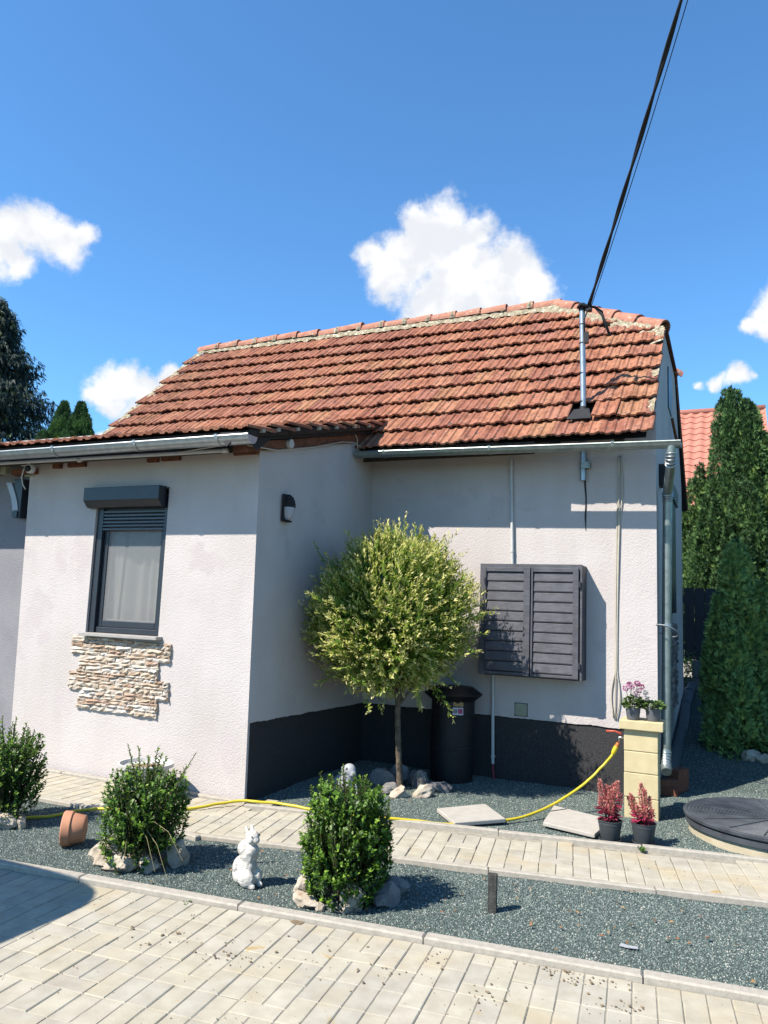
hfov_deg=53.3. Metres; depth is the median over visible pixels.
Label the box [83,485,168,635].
window
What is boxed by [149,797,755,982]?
dry leaves
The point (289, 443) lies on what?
pipe stub
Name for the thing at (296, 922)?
dark scrap
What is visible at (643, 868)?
path
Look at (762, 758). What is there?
rock
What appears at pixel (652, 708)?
potted geranium
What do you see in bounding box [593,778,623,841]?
potted celosia
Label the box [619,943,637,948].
plastic flake
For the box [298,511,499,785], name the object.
round willow
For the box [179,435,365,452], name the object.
loose cable
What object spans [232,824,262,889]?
rabbit statue
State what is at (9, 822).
rock
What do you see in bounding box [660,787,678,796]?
brick
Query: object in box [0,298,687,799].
house
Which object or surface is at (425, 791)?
rock
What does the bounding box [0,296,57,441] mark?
spruce
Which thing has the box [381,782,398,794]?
rock
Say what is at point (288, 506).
wall lamp
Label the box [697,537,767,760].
cypress
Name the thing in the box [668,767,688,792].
brick
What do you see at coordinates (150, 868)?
rock
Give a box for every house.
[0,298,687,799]
[680,405,767,676]
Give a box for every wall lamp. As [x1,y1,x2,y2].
[6,479,29,518]
[281,494,295,522]
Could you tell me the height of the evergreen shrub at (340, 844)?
0.792 m
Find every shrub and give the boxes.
[0,715,48,819]
[96,743,195,873]
[297,765,394,911]
[683,651,696,683]
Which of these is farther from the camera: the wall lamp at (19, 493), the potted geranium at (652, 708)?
the wall lamp at (19, 493)
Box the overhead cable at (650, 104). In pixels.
[587,0,682,305]
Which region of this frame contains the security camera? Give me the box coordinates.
[21,463,35,488]
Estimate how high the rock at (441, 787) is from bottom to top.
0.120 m
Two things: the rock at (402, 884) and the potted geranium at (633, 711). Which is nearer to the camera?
the rock at (402, 884)
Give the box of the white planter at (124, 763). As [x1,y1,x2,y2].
[117,757,173,792]
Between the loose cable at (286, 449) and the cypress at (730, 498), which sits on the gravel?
the cypress at (730, 498)
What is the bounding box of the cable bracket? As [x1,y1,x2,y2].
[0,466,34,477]
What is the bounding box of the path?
[3,769,767,898]
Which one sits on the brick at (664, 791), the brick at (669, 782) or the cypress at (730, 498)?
the brick at (669, 782)
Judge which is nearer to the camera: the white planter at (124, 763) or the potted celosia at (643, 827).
the potted celosia at (643, 827)
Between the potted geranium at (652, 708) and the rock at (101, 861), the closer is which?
the rock at (101, 861)
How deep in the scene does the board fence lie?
12.06 m
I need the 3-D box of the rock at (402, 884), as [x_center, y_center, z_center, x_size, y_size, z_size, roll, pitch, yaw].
[0.057,2.171,4.420,0.142,0.152,0.166,8,-9,-36]
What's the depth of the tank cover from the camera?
5.77 m
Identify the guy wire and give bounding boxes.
[591,0,687,305]
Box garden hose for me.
[15,742,619,823]
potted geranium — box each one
[620,680,645,719]
[639,690,667,721]
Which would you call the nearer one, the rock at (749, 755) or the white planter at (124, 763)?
the white planter at (124, 763)
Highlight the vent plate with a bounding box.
[515,702,527,716]
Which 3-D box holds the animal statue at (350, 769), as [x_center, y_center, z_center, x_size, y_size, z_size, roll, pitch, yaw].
[-0.340,2.358,6.779,0.153,0.269,0.301,9,-10,-40]
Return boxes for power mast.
[566,303,610,530]
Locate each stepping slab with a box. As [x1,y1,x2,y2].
[437,804,504,825]
[543,806,599,837]
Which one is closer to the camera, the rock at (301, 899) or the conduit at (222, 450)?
the rock at (301, 899)
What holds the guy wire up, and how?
attached to the power mast
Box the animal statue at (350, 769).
[333,763,357,793]
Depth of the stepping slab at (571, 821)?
5.96 m
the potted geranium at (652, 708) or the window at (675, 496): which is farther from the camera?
the window at (675, 496)
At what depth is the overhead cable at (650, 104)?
6.46 m
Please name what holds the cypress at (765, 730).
on the gravel
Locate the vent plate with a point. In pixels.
(521, 709)
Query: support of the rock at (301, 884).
on the gravel
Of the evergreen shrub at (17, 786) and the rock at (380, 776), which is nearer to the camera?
the evergreen shrub at (17, 786)
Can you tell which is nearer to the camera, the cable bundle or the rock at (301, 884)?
the rock at (301, 884)
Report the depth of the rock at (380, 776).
7.05 m
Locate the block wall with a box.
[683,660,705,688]
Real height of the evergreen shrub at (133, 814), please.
0.779 m
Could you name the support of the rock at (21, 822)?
on the gravel
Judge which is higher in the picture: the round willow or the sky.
the sky
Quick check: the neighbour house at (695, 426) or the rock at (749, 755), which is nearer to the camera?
the rock at (749, 755)
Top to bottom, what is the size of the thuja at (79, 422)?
8.152 m
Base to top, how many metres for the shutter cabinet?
1.102 m
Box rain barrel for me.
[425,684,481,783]
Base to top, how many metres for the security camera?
0.293 m
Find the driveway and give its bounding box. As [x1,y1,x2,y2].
[0,869,767,1023]
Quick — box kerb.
[0,768,767,1005]
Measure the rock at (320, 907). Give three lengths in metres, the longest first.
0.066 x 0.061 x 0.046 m
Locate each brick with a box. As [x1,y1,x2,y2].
[660,778,678,787]
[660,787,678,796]
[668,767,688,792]
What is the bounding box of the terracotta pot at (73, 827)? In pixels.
[59,810,87,846]
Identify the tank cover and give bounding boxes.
[683,797,767,857]
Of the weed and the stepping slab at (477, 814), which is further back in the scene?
the stepping slab at (477, 814)
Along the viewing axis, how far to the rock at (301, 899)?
4.16 m
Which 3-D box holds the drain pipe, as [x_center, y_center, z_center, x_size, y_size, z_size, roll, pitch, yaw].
[3.702,2.628,9.513,0.159,0.739,4.514,-1,-8,24]
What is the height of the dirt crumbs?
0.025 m
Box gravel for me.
[0,689,767,989]
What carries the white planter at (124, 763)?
on the path
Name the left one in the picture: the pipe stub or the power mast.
the pipe stub
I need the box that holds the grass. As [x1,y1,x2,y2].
[97,783,182,880]
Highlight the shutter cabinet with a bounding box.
[478,564,586,680]
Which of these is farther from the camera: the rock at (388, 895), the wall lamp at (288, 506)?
the wall lamp at (288, 506)
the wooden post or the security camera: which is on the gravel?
the wooden post
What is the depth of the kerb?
4.35 m
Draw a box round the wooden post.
[487,872,497,913]
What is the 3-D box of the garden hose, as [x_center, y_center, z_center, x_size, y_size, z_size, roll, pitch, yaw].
[-0.610,2.077,5.944,5.285,0.593,0.512,3,-7,-7]
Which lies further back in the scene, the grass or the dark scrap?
the grass
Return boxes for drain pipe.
[661,681,695,777]
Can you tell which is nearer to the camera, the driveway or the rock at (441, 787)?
the driveway
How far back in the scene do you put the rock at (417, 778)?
7.10 m
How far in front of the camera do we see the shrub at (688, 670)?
11.70 m
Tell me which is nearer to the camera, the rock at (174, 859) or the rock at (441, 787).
the rock at (174, 859)
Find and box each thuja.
[33,400,71,439]
[60,400,94,437]
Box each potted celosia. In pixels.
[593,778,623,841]
[626,782,656,844]
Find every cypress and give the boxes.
[682,385,767,670]
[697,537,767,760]
[756,569,767,752]
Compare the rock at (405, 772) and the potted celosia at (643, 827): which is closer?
the potted celosia at (643, 827)
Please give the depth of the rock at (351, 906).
4.12 m
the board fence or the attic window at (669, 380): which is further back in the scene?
the board fence
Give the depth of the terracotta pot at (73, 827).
4.99 m
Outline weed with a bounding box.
[637,846,645,851]
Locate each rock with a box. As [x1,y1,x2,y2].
[0,812,16,829]
[16,814,25,829]
[88,837,119,861]
[92,853,108,866]
[101,852,139,872]
[139,855,160,873]
[166,838,189,867]
[293,875,313,892]
[293,890,318,908]
[314,902,324,911]
[339,884,365,913]
[367,767,396,786]
[370,881,400,907]
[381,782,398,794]
[385,875,409,894]
[389,785,409,797]
[390,764,408,782]
[408,770,428,788]
[412,784,434,797]
[426,782,452,792]
[741,749,759,761]
[755,753,767,763]
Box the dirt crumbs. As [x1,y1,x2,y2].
[3,811,747,1023]
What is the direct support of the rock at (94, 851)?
on the gravel
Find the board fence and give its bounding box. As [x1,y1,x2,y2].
[682,588,749,659]
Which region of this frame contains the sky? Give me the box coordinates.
[0,0,767,440]
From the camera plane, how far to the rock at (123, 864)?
4.60 m
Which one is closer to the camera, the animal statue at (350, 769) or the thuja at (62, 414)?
the animal statue at (350, 769)
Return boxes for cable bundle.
[611,456,622,718]
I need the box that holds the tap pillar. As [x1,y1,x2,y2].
[606,716,665,820]
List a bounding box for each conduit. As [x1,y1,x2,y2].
[0,448,228,464]
[491,458,514,778]
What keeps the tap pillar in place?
on the gravel
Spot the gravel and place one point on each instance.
(717, 955)
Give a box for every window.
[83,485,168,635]
[667,366,671,416]
[672,484,677,612]
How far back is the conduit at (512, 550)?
7.86 m
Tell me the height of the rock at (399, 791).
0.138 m
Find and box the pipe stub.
[286,439,293,448]
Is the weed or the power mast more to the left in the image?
the power mast
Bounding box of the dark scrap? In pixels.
[290,920,303,924]

